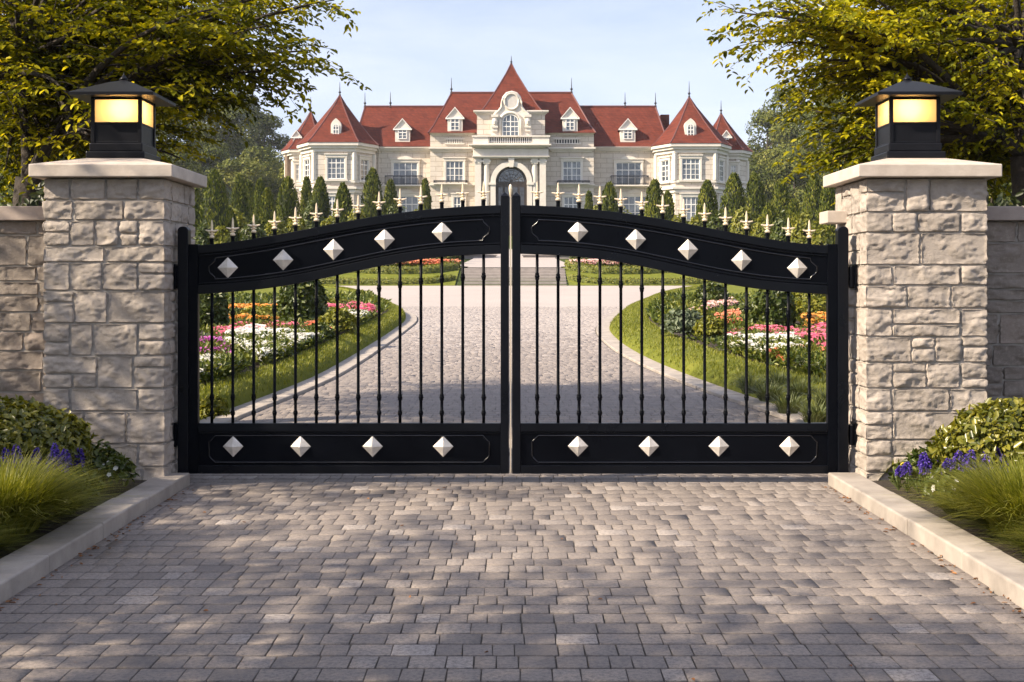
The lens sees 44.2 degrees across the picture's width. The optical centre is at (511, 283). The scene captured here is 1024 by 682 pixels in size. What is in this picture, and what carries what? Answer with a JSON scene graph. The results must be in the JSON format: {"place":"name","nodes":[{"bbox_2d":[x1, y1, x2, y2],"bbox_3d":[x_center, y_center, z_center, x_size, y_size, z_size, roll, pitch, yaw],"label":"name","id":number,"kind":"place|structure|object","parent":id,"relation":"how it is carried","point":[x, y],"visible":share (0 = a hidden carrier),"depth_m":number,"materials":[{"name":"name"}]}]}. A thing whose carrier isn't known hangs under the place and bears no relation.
{"place":"outdoors","nodes":[
{"label":"outdoors","id":0,"kind":"place"},
{"bbox_2d":[0,471,146,558],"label":"planting soil","id":1,"kind":"structure","parent":0,"point":[4,553],"depth_m":7.95,"materials":[{"name":"brown soil"}]},
{"bbox_2d":[0,446,150,536],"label":"ornamental grass","id":2,"kind":"object","parent":1,"relation":"on","point":[31,496],"depth_m":7.11,"materials":[{"name":"green plant"}]},
{"bbox_2d":[85,439,124,478],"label":"bedding plant","id":3,"kind":"object","parent":1,"relation":"on","point":[98,450],"visible":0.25,"depth_m":8.96,"materials":[{"name":"green plant"}]},
{"bbox_2d":[88,453,138,485],"bbox_3d":[-2.792,1.306,8.786,0.360,0.232,0.354,0,0,-22],"label":"bedding plant","id":4,"kind":"object","parent":1,"relation":"on","point":[124,463],"visible":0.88,"depth_m":8.72,"materials":[{"name":"green plant"}]},
{"bbox_2d":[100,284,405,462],"bbox_3d":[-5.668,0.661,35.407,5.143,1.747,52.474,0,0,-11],"label":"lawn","id":5,"kind":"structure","parent":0,"point":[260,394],"depth_m":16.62,"materials":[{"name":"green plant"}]},
{"bbox_2d":[200,395,230,418],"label":"garden shrub","id":6,"kind":"object","parent":5,"relation":"on","point":[220,406],"visible":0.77,"depth_m":11.38,"materials":[{"name":"green plant"}]},
{"bbox_2d":[318,307,356,333],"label":"garden shrub","id":7,"kind":"object","parent":5,"relation":"on","point":[347,320],"visible":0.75,"depth_m":23.02,"materials":[{"name":"green plant"}]},
{"bbox_2d":[200,302,387,384],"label":"planting soil","id":8,"kind":"structure","parent":0,"point":[257,364],"depth_m":18.12,"materials":[{"name":"brown soil"}]},
{"bbox_2d":[0,0,371,205],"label":"spreading tree","id":9,"kind":"object","parent":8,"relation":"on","point":[53,53],"visible":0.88,"depth_m":12.11,"materials":[{"name":"green plant"}]},
{"bbox_2d":[200,292,230,329],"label":"garden shrub","id":10,"kind":"object","parent":8,"relation":"on","point":[221,309],"visible":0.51,"depth_m":23.80,"materials":[{"name":"green plant"}]},
{"bbox_2d":[200,334,240,354],"bbox_3d":[-4.285,0.944,17.903,1.015,0.346,3.814,0,0,-14],"label":"flower drift","id":11,"kind":"object","parent":8,"relation":"on","point":[219,347],"visible":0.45,"depth_m":17.61,"materials":[{"name":"pink plant"}]},
{"bbox_2d":[200,350,251,383],"bbox_3d":[-3.702,1.011,15.390,0.916,0.304,2.393,0,0,0],"label":"flower drift","id":12,"kind":"object","parent":8,"relation":"on","point":[221,362],"visible":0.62,"depth_m":15.31,"materials":[{"name":"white plant"}]},
{"bbox_2d":[205,319,306,336],"bbox_3d":[-4.429,0.828,22.220,1.928,0.344,3.556,0,0,0],"label":"flower drift","id":13,"kind":"object","parent":8,"relation":"on","point":[222,328],"visible":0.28,"depth_m":22.42,"materials":[{"name":"pink plant"}]},
{"bbox_2d":[214,323,328,365],"bbox_3d":[-3.971,0.894,19.507,1.972,0.400,5.723,0,0,0],"label":"flower drift","id":14,"kind":"object","parent":8,"relation":"on","point":[264,340],"visible":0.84,"depth_m":19.14,"materials":[{"name":"white plant"}]},
{"bbox_2d":[200,289,391,375],"bbox_3d":[-7.384,0.706,27.029,8.785,1.037,30.162,0,0,0],"label":"ground cover","id":15,"kind":"object","parent":8,"relation":"on","point":[367,296],"visible":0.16,"depth_m":34.90,"materials":[{"name":"green plant"}]},
{"bbox_2d":[276,279,329,321],"bbox_3d":[-4.367,0.371,26.344,1.122,1.296,1.051,0,0,0],"label":"garden shrub","id":16,"kind":"object","parent":8,"relation":"on","point":[305,298],"visible":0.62,"depth_m":26.00,"materials":[{"name":"green plant"}]},
{"bbox_2d":[326,266,460,285],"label":"terrace lawn","id":17,"kind":"structure","parent":0,"point":[389,276],"depth_m":63.40,"materials":[{"name":"green plant"}]},
{"bbox_2d":[258,187,277,230],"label":"clipped conifer","id":18,"kind":"object","parent":17,"relation":"on","point":[267,207],"visible":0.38,"depth_m":69.72,"materials":[{"name":"green plant"}]},
{"bbox_2d":[275,176,300,226],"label":"clipped conifer","id":19,"kind":"object","parent":17,"relation":"on","point":[286,200],"visible":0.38,"depth_m":71.60,"materials":[{"name":"green plant"}]},
{"bbox_2d":[301,195,324,228],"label":"garden bush","id":20,"kind":"object","parent":17,"relation":"on","point":[308,217],"visible":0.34,"depth_m":75.63,"materials":[{"name":"green plant"}]},
{"bbox_2d":[319,274,456,284],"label":"hedge","id":21,"kind":"object","parent":17,"relation":"on","point":[393,281],"visible":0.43,"depth_m":60.98,"materials":[{"name":"green plant"}]},
{"bbox_2d":[353,262,458,273],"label":"hedge","id":22,"kind":"object","parent":17,"relation":"on","point":[433,268],"visible":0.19,"depth_m":64.34,"materials":[{"name":"green plant"}]},
{"bbox_2d":[0,161,834,285],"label":"ground","id":23,"kind":"structure","parent":0,"point":[458,282],"depth_m":72.19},
{"bbox_2d":[0,206,45,402],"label":"stone wall","id":24,"kind":"structure","parent":23,"relation":"on","point":[22,302],"depth_m":9.79,"materials":[{"name":"stone"}]},
{"bbox_2d":[0,394,98,471],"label":"rounded shrub","id":25,"kind":"object","parent":23,"relation":"on","point":[31,424],"visible":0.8,"depth_m":8.30,"materials":[{"name":"green plant"}]},
{"bbox_2d":[0,473,189,604],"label":"kerb","id":26,"kind":"structure","parent":23,"relation":"on","point":[22,570],"depth_m":7.24,"materials":[{"name":"concrete"}]},
{"bbox_2d":[29,158,206,479],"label":"stone pillar","id":27,"kind":"structure","parent":23,"relation":"on","point":[111,226],"depth_m":9.31,"materials":[{"name":"stone"}]},
{"bbox_2d":[68,73,175,161],"bbox_3d":[-3.000,-1.290,9.750,0.636,0.684,0.636,0,0,0],"label":"pillar lantern","id":28,"kind":"object","parent":27,"relation":"on","point":[123,116],"visible":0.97,"depth_m":9.57,"materials":[{"name":"black metal"}]},
{"bbox_2d":[173,181,508,473],"bbox_3d":[-1.296,0.335,9.615,2.551,2.222,0.140,0,0,0],"label":"gate leaf","id":29,"kind":"object","parent":27,"relation":"attached to","point":[315,253],"visible":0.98,"depth_m":9.59,"materials":[{"name":"black paint"}]},
{"bbox_2d":[157,144,207,203],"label":"hillside tree","id":30,"kind":"object","parent":23,"relation":"on","point":[187,164],"visible":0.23,"depth_m":159.16,"materials":[{"name":"green plant"}]},
{"bbox_2d":[181,135,231,204],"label":"hillside tree","id":31,"kind":"object","parent":23,"relation":"on","point":[209,149],"visible":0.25,"depth_m":178.33,"materials":[{"name":"green plant"}]},
{"bbox_2d":[199,169,230,237],"bbox_3d":[-14.066,-2.555,59.971,1.666,5.839,1.682,0,0,0],"label":"clipped conifer","id":32,"kind":"object","parent":23,"relation":"on","point":[214,206],"visible":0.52,"depth_m":59.64,"materials":[{"name":"green plant"}]},
{"bbox_2d":[195,103,260,160],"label":"hillside tree","id":33,"kind":"object","parent":23,"relation":"on","point":[240,145],"visible":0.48,"depth_m":209.94,"materials":[{"name":"green plant"}]},
{"bbox_2d":[202,155,277,206],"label":"hillside tree","id":34,"kind":"object","parent":23,"relation":"on","point":[229,169],"visible":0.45,"depth_m":166.77,"materials":[{"name":"green plant"}]},
{"bbox_2d":[230,173,249,224],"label":"clipped conifer","id":35,"kind":"object","parent":23,"relation":"on","point":[239,198],"visible":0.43,"depth_m":87.66,"materials":[{"name":"green plant"}]},
{"bbox_2d":[222,89,274,156],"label":"hillside tree","id":36,"kind":"object","parent":23,"relation":"on","point":[255,108],"visible":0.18,"depth_m":231.85,"materials":[{"name":"green plant"}]},
{"bbox_2d":[229,143,282,205],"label":"hillside tree","id":37,"kind":"object","parent":23,"relation":"on","point":[259,154],"visible":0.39,"depth_m":182.14,"materials":[{"name":"green plant"}]},
{"bbox_2d":[230,109,290,159],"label":"hillside tree","id":38,"kind":"object","parent":23,"relation":"on","point":[280,143],"visible":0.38,"depth_m":232.71,"materials":[{"name":"green plant"}]},
{"bbox_2d":[200,309,416,421],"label":"kerb","id":39,"kind":"structure","parent":23,"relation":"on","point":[324,377],"depth_m":17.23,"materials":[{"name":"concrete"}]},
{"bbox_2d":[311,175,331,220],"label":"clipped conifer","id":40,"kind":"object","parent":23,"relation":"on","point":[320,193],"visible":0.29,"depth_m":83.71,"materials":[{"name":"green plant"}]},
{"bbox_2d":[332,181,353,222],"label":"clipped conifer","id":41,"kind":"object","parent":23,"relation":"on","point":[344,198],"visible":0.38,"depth_m":81.62,"materials":[{"name":"green plant"}]},
{"bbox_2d":[360,167,384,217],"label":"clipped conifer","id":42,"kind":"object","parent":23,"relation":"on","point":[371,190],"visible":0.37,"depth_m":83.58,"materials":[{"name":"green plant"}]},
{"bbox_2d":[464,268,566,285],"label":"garden steps","id":43,"kind":"structure","parent":23,"relation":"on","point":[493,275],"depth_m":63.05,"materials":[{"name":"stone"}]},
{"bbox_2d":[281,56,752,235],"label":"mansion","id":44,"kind":"structure","parent":23,"relation":"on","point":[516,134],"depth_m":139.00,"materials":[{"name":"beige stone"}]},
{"bbox_2d":[324,153,347,180],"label":"window","id":45,"kind":"structure","parent":44,"relation":"in","point":[335,163],"depth_m":136.92,"materials":[{"name":"white glass"}]},
{"bbox_2d":[390,156,420,184],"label":"window","id":46,"kind":"structure","parent":44,"relation":"in","point":[403,165],"depth_m":140.99,"materials":[{"name":"grey glass"}]},
{"bbox_2d":[443,157,465,182],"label":"window","id":47,"kind":"structure","parent":44,"relation":"in","point":[454,167],"depth_m":138.94,"materials":[{"name":"white glass"}]},
{"bbox_2d":[496,167,526,235],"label":"entrance door","id":48,"kind":"structure","parent":44,"relation":"in","point":[514,176],"depth_m":137.09,"materials":[{"name":"grey glass"}]},
{"bbox_2d":[560,157,583,182],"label":"window","id":49,"kind":"structure","parent":44,"relation":"in","point":[571,167],"depth_m":138.94,"materials":[{"name":"grey glass"}]},
{"bbox_2d":[613,156,643,184],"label":"window","id":50,"kind":"structure","parent":44,"relation":"in","point":[626,165],"depth_m":140.99,"materials":[{"name":"grey glass"}]},
{"bbox_2d":[622,189,648,214],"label":"window","id":51,"kind":"structure","parent":44,"relation":"in","point":[634,195],"depth_m":140.99,"materials":[{"name":"grey glass"}]},
{"bbox_2d":[679,154,702,181],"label":"window","id":52,"kind":"structure","parent":44,"relation":"in","point":[690,164],"depth_m":136.92,"materials":[{"name":"white glass"}]},
{"bbox_2d":[601,181,618,211],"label":"clipped conifer","id":53,"kind":"object","parent":23,"relation":"on","point":[609,200],"visible":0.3,"depth_m":95.59,"materials":[{"name":"green plant"}]},
{"bbox_2d":[644,178,667,219],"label":"clipped conifer","id":54,"kind":"object","parent":23,"relation":"on","point":[654,198],"visible":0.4,"depth_m":83.61,"materials":[{"name":"green plant"}]},
{"bbox_2d":[596,306,804,421],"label":"kerb","id":55,"kind":"structure","parent":23,"relation":"on","point":[609,339],"depth_m":17.50,"materials":[{"name":"stone"}]},
{"bbox_2d":[694,179,718,223],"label":"clipped conifer","id":56,"kind":"object","parent":23,"relation":"on","point":[707,194],"visible":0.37,"depth_m":83.60,"materials":[{"name":"green plant"}]},
{"bbox_2d":[744,172,766,229],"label":"clipped conifer","id":57,"kind":"object","parent":23,"relation":"on","point":[755,200],"visible":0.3,"depth_m":81.56,"materials":[{"name":"green plant"}]},
{"bbox_2d":[744,106,795,165],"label":"hillside tree","id":58,"kind":"object","parent":23,"relation":"on","point":[763,116],"visible":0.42,"depth_m":228.79,"materials":[{"name":"green plant"}]},
{"bbox_2d":[760,152,805,210],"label":"hillside tree","id":59,"kind":"object","parent":23,"relation":"on","point":[784,170],"visible":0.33,"depth_m":164.68,"materials":[{"name":"green plant"}]},
{"bbox_2d":[751,145,821,204],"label":"hillside tree","id":60,"kind":"object","parent":23,"relation":"on","point":[776,155],"visible":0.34,"depth_m":180.44,"materials":[{"name":"green plant"}]},
{"bbox_2d":[767,106,812,188],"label":"hillside tree","id":61,"kind":"object","parent":23,"relation":"on","point":[790,133],"visible":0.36,"depth_m":202.94,"materials":[{"name":"green plant"}]},
{"bbox_2d":[794,110,842,169],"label":"hillside tree","id":62,"kind":"object","parent":23,"relation":"on","point":[803,132],"visible":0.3,"depth_m":183.79,"materials":[{"name":"green plant"}]},
{"bbox_2d":[819,158,1001,480],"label":"stone pillar","id":63,"kind":"structure","parent":23,"relation":"on","point":[918,297],"depth_m":9.31,"materials":[{"name":"stone"}]},
{"bbox_2d":[509,182,856,473],"bbox_3d":[1.292,0.335,9.615,2.635,2.222,0.140,0,0,0],"label":"gate leaf","id":64,"kind":"object","parent":63,"relation":"attached to","point":[705,253],"visible":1,"depth_m":9.58,"materials":[{"name":"black paint"}]},
{"bbox_2d":[855,73,962,161],"bbox_3d":[3.055,-1.290,9.750,0.636,0.684,0.636,0,0,0],"label":"pillar lantern","id":65,"kind":"object","parent":63,"relation":"on","point":[907,116],"visible":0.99,"depth_m":9.57,"materials":[{"name":"black metal"}]},
{"bbox_2d":[828,473,1023,608],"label":"kerb","id":66,"kind":"structure","parent":23,"relation":"on","point":[995,570],"depth_m":7.15,"materials":[{"name":"concrete"}]},
{"bbox_2d":[925,397,1023,472],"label":"rounded shrub","id":67,"kind":"object","parent":23,"relation":"on","point":[989,424],"visible":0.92,"depth_m":8.30,"materials":[{"name":"green plant"}]},
{"bbox_2d":[985,206,1023,400],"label":"stone wall","id":68,"kind":"structure","parent":23,"relation":"on","point":[1004,308],"depth_m":9.79,"materials":[{"name":"stone"}]},
{"bbox_2d":[1,0,999,163],"label":"sky","id":69,"kind":"structure","parent":0,"point":[613,52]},
{"bbox_2d":[0,307,1023,681],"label":"driveway","id":70,"kind":"structure","parent":0,"point":[316,565],"depth_m":6.54,"materials":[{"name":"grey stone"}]},
{"bbox_2d":[464,249,564,266],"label":"terrace walk","id":71,"kind":"structure","parent":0,"point":[525,262],"depth_m":81.87,"materials":[{"name":"beige stone"}]},
{"bbox_2d":[344,286,688,306],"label":"forecourt","id":72,"kind":"structure","parent":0,"point":[547,296],"depth_m":49.86,"materials":[{"name":"beige stone"}]},
{"bbox_2d":[562,266,702,285],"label":"terrace lawn","id":73,"kind":"structure","parent":0,"point":[627,276],"depth_m":63.40,"materials":[{"name":"green plant"}]},
{"bbox_2d":[565,262,670,273],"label":"hedge","id":74,"kind":"object","parent":73,"relation":"on","point":[591,268],"visible":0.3,"depth_m":64.34,"materials":[{"name":"green plant"}]},
{"bbox_2d":[567,274,717,284],"bbox_3d":[8.886,-0.184,61.513,12.383,0.622,1.939,0,0,4],"label":"hedge","id":75,"kind":"object","parent":73,"relation":"on","point":[629,281],"visible":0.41,"depth_m":60.99,"materials":[{"name":"green plant"}]},
{"bbox_2d":[719,172,745,229],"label":"clipped conifer","id":76,"kind":"object","parent":73,"relation":"on","point":[733,199],"visible":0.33,"depth_m":75.60,"materials":[{"name":"green plant"}]},
{"bbox_2d":[729,206,753,235],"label":"garden bush","id":77,"kind":"object","parent":73,"relation":"on","point":[737,224],"visible":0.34,"depth_m":71.71,"materials":[{"name":"green plant"}]},
{"bbox_2d":[770,178,789,217],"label":"clipped conifer","id":78,"kind":"object","parent":73,"relation":"on","point":[780,201],"visible":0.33,"depth_m":73.65,"materials":[{"name":"green plant"}]},
{"bbox_2d":[770,210,791,240],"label":"garden bush","id":79,"kind":"object","parent":73,"relation":"on","point":[778,231],"visible":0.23,"depth_m":63.71,"materials":[{"name":"green plant"}]},
{"bbox_2d":[789,208,813,243],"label":"garden bush","id":80,"kind":"object","parent":73,"relation":"on","point":[798,233],"visible":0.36,"depth_m":61.74,"materials":[{"name":"green plant"}]},
{"bbox_2d":[801,172,821,228],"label":"clipped conifer","id":81,"kind":"object","parent":73,"relation":"on","point":[811,198],"visible":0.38,"depth_m":69.65,"materials":[{"name":"green plant"}]},
{"bbox_2d":[815,185,835,243],"bbox_3d":[16.029,-2.841,64.018,1.313,5.133,1.257,0,0,0],"label":"clipped conifer","id":82,"kind":"object","parent":73,"relation":"on","point":[827,199],"visible":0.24,"depth_m":63.68,"materials":[{"name":"green plant"}]},
{"bbox_2d":[685,285,758,301],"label":"lawn","id":83,"kind":"structure","parent":0,"point":[735,289],"depth_m":47.85,"materials":[{"name":"green plant"}]},
{"bbox_2d":[810,221,832,244],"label":"garden bush","id":84,"kind":"object","parent":83,"relation":"on","point":[821,235],"visible":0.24,"depth_m":57.79,"materials":[{"name":"green plant"}]},
{"bbox_2d":[649,302,819,376],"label":"planting soil","id":85,"kind":"structure","parent":0,"point":[709,345],"depth_m":21.31,"materials":[{"name":"brown soil"}]},
{"bbox_2d":[660,307,702,334],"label":"garden shrub","id":86,"kind":"object","parent":85,"relation":"on","point":[673,321],"visible":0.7,"depth_m":22.22,"materials":[{"name":"green plant"}]},
{"bbox_2d":[692,315,727,336],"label":"garden shrub","id":87,"kind":"object","parent":85,"relation":"on","point":[714,325],"visible":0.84,"depth_m":21.57,"materials":[{"name":"green plant"}]},
{"bbox_2d":[692,281,730,302],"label":"garden shrub","id":88,"kind":"object","parent":85,"relation":"on","point":[714,290],"visible":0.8,"depth_m":34.10,"materials":[{"name":"green plant"}]},
{"bbox_2d":[645,288,823,366],"bbox_3d":[7.582,0.689,27.027,9.331,1.078,30.212,0,0,0],"label":"ground cover","id":89,"kind":"object","parent":85,"relation":"on","point":[672,300],"visible":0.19,"depth_m":30.68,"materials":[{"name":"green plant"}]},
{"bbox_2d":[711,329,819,362],"bbox_3d":[3.839,0.909,18.958,1.562,0.358,3.733,0,0,0],"label":"flower drift","id":90,"kind":"object","parent":85,"relation":"on","point":[756,342],"visible":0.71,"depth_m":18.57,"materials":[{"name":"white plant"}]},
{"bbox_2d":[722,324,813,338],"bbox_3d":[4.280,0.863,20.987,1.588,0.318,3.088,0,0,12],"label":"flower drift","id":91,"kind":"object","parent":85,"relation":"on","point":[759,328],"visible":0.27,"depth_m":21.22,"materials":[{"name":"pink plant"}]},
{"bbox_2d":[749,289,798,326],"bbox_3d":[5.162,0.478,24.904,0.976,1.095,0.906,0,0,0],"label":"garden shrub","id":92,"kind":"object","parent":85,"relation":"on","point":[777,305],"visible":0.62,"depth_m":24.62,"materials":[{"name":"green plant"}]},
{"bbox_2d":[765,342,825,367],"bbox_3d":[4.005,0.965,17.028,1.210,0.296,1.856,0,0,19],"label":"flower drift","id":93,"kind":"object","parent":85,"relation":"on","point":[778,354],"visible":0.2,"depth_m":16.94,"materials":[{"name":"plant"}]},
{"bbox_2d":[780,350,825,377],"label":"shrub","id":94,"kind":"object","parent":85,"relation":"on","point":[818,363],"visible":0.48,"depth_m":15.82,"materials":[{"name":"green plant"}]},
{"bbox_2d":[794,293,825,316],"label":"garden shrub","id":95,"kind":"object","parent":85,"relation":"on","point":[818,303],"visible":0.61,"depth_m":27.13,"materials":[{"name":"green plant"}]},
{"bbox_2d":[696,0,1023,205],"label":"spreading tree","id":96,"kind":"object","parent":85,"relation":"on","point":[972,51],"visible":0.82,"depth_m":12.06,"materials":[{"name":"green plant"}]},
{"bbox_2d":[609,283,907,480],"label":"lawn","id":97,"kind":"structure","parent":0,"point":[715,380],"depth_m":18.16,"materials":[{"name":"green plant"}]},
{"bbox_2d":[733,378,798,401],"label":"spiky tussock","id":98,"kind":"object","parent":97,"relation":"on","point":[761,393],"visible":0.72,"depth_m":13.83,"materials":[{"name":"green plant"}]},
{"bbox_2d":[758,390,820,413],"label":"spiky tussock","id":99,"kind":"object","parent":97,"relation":"on","point":[782,408],"visible":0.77,"depth_m":12.80,"materials":[{"name":"green plant"}]},
{"bbox_2d":[785,394,825,421],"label":"spiky tussock","id":100,"kind":"object","parent":97,"relation":"on","point":[818,414],"visible":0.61,"depth_m":12.09,"materials":[{"name":"green plant"}]},
{"bbox_2d":[849,472,1023,562],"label":"planting soil","id":101,"kind":"structure","parent":0,"point":[888,484],"depth_m":7.72,"materials":[{"name":"brown soil"}]},
{"bbox_2d":[904,490,977,515],"bbox_3d":[2.797,1.357,7.850,0.786,0.155,0.791,0,0,0],"label":"strappy tuft","id":102,"kind":"object","parent":101,"relation":"on","point":[947,509],"visible":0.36,"depth_m":7.80,"materials":[{"name":"green plant"}]},
{"bbox_2d":[920,465,970,497],"bbox_3d":[2.824,1.302,8.147,0.382,0.228,0.345,0,0,0],"label":"bedding plant","id":103,"kind":"object","parent":101,"relation":"on","point":[931,482],"visible":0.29,"depth_m":8.13,"materials":[{"name":"green plant"}]},
{"bbox_2d":[871,448,1023,536],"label":"ornamental grass","id":104,"kind":"object","parent":101,"relation":"on","point":[998,495],"depth_m":7.13,"materials":[{"name":"green plant"}]},
{"bbox_2d":[924,506,1023,533],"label":"strappy tuft","id":105,"kind":"object","parent":101,"relation":"on","point":[982,522],"visible":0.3,"depth_m":7.37,"materials":[{"name":"green plant"}]},
{"bbox_2d":[974,527,1023,553],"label":"strappy tuft","id":106,"kind":"object","parent":101,"relation":"on","point":[1019,541],"visible":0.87,"depth_m":6.81,"materials":[{"name":"green plant"}]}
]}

